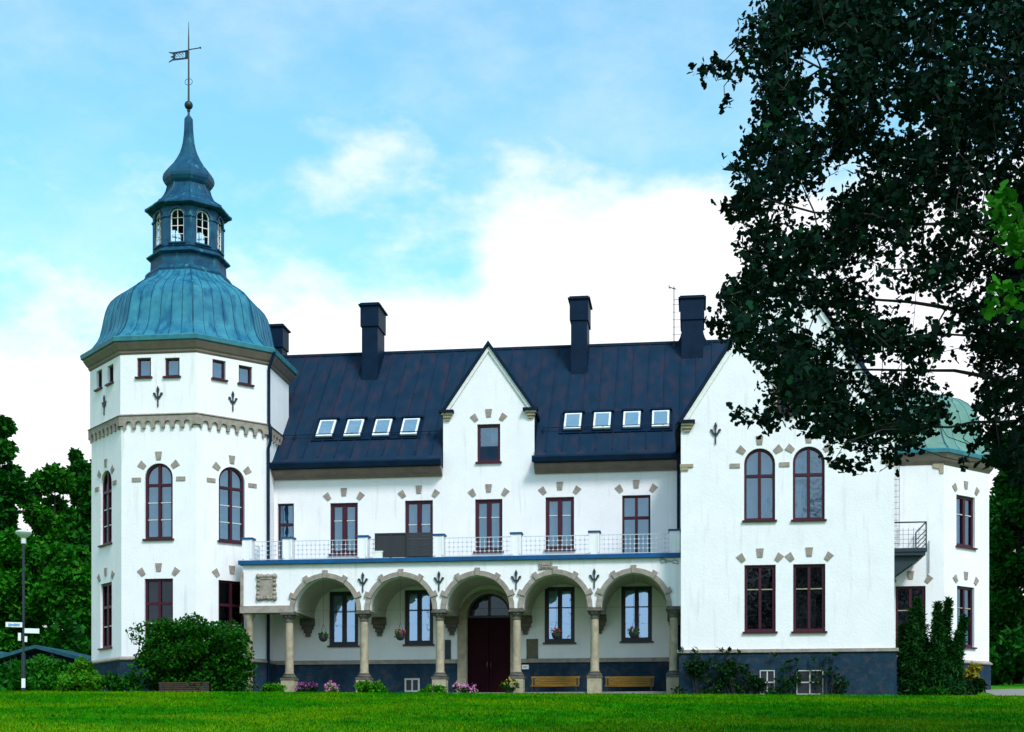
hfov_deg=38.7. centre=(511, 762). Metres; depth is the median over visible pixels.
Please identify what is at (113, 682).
shrub
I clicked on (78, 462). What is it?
slender tree
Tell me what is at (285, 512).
window
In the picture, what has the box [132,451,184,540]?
window
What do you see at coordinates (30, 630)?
direction sign
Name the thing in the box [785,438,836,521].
window
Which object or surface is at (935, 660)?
conifer bush
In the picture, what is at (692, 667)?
climbing plant
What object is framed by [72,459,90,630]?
broadleaf tree
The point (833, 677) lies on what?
climbing plant
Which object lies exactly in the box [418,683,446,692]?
flower bed shrub
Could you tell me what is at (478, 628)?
door
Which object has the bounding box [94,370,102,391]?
window
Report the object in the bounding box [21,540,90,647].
broadleaf tree
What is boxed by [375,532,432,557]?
privacy screen
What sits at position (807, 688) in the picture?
basement window
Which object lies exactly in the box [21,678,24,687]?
sign plate
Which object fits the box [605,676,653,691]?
garden bench
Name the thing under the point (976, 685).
shrub
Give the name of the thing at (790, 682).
climbing plant
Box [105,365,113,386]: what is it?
window
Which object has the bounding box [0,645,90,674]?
outbuilding
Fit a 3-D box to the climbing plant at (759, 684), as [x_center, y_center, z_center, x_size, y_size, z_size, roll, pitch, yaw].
[7.784,-3.030,49.364,1.805,1.839,0.772,0,0,7]
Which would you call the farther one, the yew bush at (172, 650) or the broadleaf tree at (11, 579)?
the broadleaf tree at (11, 579)
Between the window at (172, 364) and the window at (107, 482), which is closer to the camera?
the window at (172, 364)
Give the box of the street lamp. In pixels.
[15,530,31,691]
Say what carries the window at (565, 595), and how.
in the manor house
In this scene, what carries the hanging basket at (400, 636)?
hanging from the manor house
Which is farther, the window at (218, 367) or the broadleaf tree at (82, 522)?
the broadleaf tree at (82, 522)
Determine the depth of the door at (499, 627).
54.81 m
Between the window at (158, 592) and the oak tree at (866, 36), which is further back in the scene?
the window at (158, 592)
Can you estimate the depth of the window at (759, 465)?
49.70 m
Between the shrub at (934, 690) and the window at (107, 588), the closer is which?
the shrub at (934, 690)
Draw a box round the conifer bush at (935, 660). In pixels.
[895,595,976,695]
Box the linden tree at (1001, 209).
[981,179,1023,462]
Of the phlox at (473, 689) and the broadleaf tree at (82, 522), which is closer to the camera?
the phlox at (473, 689)
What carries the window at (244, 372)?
in the manor house
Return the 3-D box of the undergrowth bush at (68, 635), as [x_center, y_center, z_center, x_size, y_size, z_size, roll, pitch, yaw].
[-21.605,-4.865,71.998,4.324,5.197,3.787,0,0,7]
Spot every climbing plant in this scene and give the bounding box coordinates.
[671,646,726,693]
[717,646,767,693]
[765,652,802,694]
[808,652,848,694]
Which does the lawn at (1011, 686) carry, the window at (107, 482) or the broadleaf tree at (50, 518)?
the broadleaf tree at (50, 518)
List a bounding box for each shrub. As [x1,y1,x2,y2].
[26,653,71,690]
[54,655,103,691]
[98,670,145,691]
[260,682,286,691]
[354,679,387,692]
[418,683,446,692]
[919,685,951,695]
[963,661,984,681]
[963,676,987,694]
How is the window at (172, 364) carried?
in the manor house
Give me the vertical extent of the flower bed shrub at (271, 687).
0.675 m
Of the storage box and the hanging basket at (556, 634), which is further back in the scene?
the storage box
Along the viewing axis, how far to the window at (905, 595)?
54.54 m
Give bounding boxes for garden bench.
[158,682,209,691]
[530,676,579,691]
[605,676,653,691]
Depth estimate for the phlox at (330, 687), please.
50.97 m
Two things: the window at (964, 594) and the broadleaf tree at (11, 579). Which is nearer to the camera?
the window at (964, 594)
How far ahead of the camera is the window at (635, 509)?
54.12 m
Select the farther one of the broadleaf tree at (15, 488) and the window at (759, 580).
the broadleaf tree at (15, 488)
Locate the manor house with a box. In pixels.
[80,22,993,695]
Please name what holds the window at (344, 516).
in the manor house
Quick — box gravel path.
[983,689,1023,695]
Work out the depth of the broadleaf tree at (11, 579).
74.78 m
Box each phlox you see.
[294,681,318,691]
[324,680,340,691]
[452,682,478,692]
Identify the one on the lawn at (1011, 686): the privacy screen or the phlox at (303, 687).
the phlox at (303, 687)
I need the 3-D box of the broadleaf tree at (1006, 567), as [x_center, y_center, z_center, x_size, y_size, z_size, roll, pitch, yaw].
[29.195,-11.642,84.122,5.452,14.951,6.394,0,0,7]
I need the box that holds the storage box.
[372,551,382,557]
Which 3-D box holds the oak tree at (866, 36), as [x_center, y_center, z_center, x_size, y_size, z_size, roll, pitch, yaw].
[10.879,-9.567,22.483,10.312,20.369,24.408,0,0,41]
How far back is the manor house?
54.14 m
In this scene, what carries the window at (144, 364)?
in the manor house
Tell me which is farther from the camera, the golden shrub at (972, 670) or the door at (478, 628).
the door at (478, 628)
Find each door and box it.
[468,618,488,691]
[490,618,509,691]
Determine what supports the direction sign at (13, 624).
attached to the street lamp
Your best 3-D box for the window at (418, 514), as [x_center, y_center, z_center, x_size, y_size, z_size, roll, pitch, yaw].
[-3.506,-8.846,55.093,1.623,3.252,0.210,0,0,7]
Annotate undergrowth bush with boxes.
[0,656,41,690]
[46,611,90,654]
[989,625,1023,684]
[1002,628,1023,673]
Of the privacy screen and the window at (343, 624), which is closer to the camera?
the privacy screen
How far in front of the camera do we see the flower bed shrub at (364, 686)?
50.84 m
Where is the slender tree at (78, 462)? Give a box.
[66,447,87,508]
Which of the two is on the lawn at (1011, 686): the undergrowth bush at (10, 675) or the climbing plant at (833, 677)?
the undergrowth bush at (10, 675)
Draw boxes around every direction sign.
[6,622,21,626]
[25,628,38,633]
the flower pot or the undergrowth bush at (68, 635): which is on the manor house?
the flower pot
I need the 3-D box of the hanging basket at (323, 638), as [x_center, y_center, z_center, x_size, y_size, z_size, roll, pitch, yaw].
[-6.827,-5.529,52.758,0.419,2.282,0.447,0,0,-13]
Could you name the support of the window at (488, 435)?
in the manor house
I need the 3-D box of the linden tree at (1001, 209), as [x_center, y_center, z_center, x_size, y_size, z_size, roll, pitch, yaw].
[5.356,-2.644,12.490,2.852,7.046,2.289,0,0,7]
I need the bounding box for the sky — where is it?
[0,0,1023,629]
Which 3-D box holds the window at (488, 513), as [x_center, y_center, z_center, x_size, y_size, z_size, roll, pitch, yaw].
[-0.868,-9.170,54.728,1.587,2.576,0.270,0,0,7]
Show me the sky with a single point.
(467, 170)
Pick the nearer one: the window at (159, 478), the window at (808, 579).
the window at (808, 579)
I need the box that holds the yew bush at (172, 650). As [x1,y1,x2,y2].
[125,611,258,691]
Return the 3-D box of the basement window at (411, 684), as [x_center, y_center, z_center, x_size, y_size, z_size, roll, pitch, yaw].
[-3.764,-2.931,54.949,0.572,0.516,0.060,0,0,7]
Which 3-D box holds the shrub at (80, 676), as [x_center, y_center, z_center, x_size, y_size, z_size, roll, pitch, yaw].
[-14.840,-2.967,50.089,1.861,1.544,1.751,0,0,-8]
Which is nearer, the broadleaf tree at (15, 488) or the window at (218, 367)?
the window at (218, 367)
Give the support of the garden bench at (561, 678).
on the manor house
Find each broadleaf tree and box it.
[0,414,35,570]
[0,526,51,651]
[17,461,90,628]
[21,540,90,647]
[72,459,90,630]
[989,431,1023,683]
[989,491,1023,682]
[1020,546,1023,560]
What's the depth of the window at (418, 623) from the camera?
55.15 m
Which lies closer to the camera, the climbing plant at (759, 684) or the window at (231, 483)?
the climbing plant at (759, 684)
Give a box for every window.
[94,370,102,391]
[95,458,116,547]
[97,568,114,649]
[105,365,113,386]
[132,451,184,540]
[134,358,152,378]
[137,563,179,646]
[162,358,180,377]
[207,455,256,543]
[211,359,227,381]
[212,565,243,631]
[237,365,254,386]
[278,504,293,558]
[323,488,363,555]
[327,591,359,646]
[398,485,439,553]
[403,590,434,645]
[405,678,419,691]
[468,484,508,552]
[470,409,506,463]
[539,482,580,550]
[543,587,575,643]
[615,480,656,553]
[619,586,653,642]
[730,436,789,521]
[737,548,783,633]
[760,670,774,694]
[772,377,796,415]
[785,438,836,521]
[785,547,833,632]
[796,670,822,694]
[894,571,932,647]
[952,481,979,549]
[953,571,978,648]
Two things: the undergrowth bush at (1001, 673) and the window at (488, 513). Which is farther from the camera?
the undergrowth bush at (1001, 673)
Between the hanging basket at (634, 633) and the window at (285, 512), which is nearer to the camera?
the hanging basket at (634, 633)
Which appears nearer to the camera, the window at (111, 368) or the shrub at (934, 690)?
the shrub at (934, 690)
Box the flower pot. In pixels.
[500,677,519,693]
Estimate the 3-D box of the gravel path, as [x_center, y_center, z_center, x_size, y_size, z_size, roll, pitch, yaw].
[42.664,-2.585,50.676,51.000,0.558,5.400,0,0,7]
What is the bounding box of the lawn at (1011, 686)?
[0,683,1023,731]
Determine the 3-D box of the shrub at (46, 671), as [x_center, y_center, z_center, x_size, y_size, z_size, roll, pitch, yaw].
[-17.421,-3.264,55.773,2.144,1.868,2.524,0,0,7]
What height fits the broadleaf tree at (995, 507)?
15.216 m
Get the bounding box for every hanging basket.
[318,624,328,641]
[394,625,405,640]
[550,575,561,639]
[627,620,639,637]
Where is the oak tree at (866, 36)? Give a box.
[687,0,1023,490]
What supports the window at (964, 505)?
in the manor house
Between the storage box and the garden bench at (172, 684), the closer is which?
the garden bench at (172, 684)
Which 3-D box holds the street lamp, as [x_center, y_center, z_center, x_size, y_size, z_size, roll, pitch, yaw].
[-16.282,-4.908,48.573,0.540,5.722,0.540,0,0,7]
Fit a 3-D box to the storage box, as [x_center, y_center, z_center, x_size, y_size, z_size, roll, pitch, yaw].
[-4.809,-7.473,52.335,0.381,0.255,0.210,0,0,7]
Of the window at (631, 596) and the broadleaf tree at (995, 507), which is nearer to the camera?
the window at (631, 596)
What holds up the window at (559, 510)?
in the manor house
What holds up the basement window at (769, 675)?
in the manor house
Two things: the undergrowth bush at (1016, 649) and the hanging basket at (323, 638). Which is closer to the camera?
the hanging basket at (323, 638)

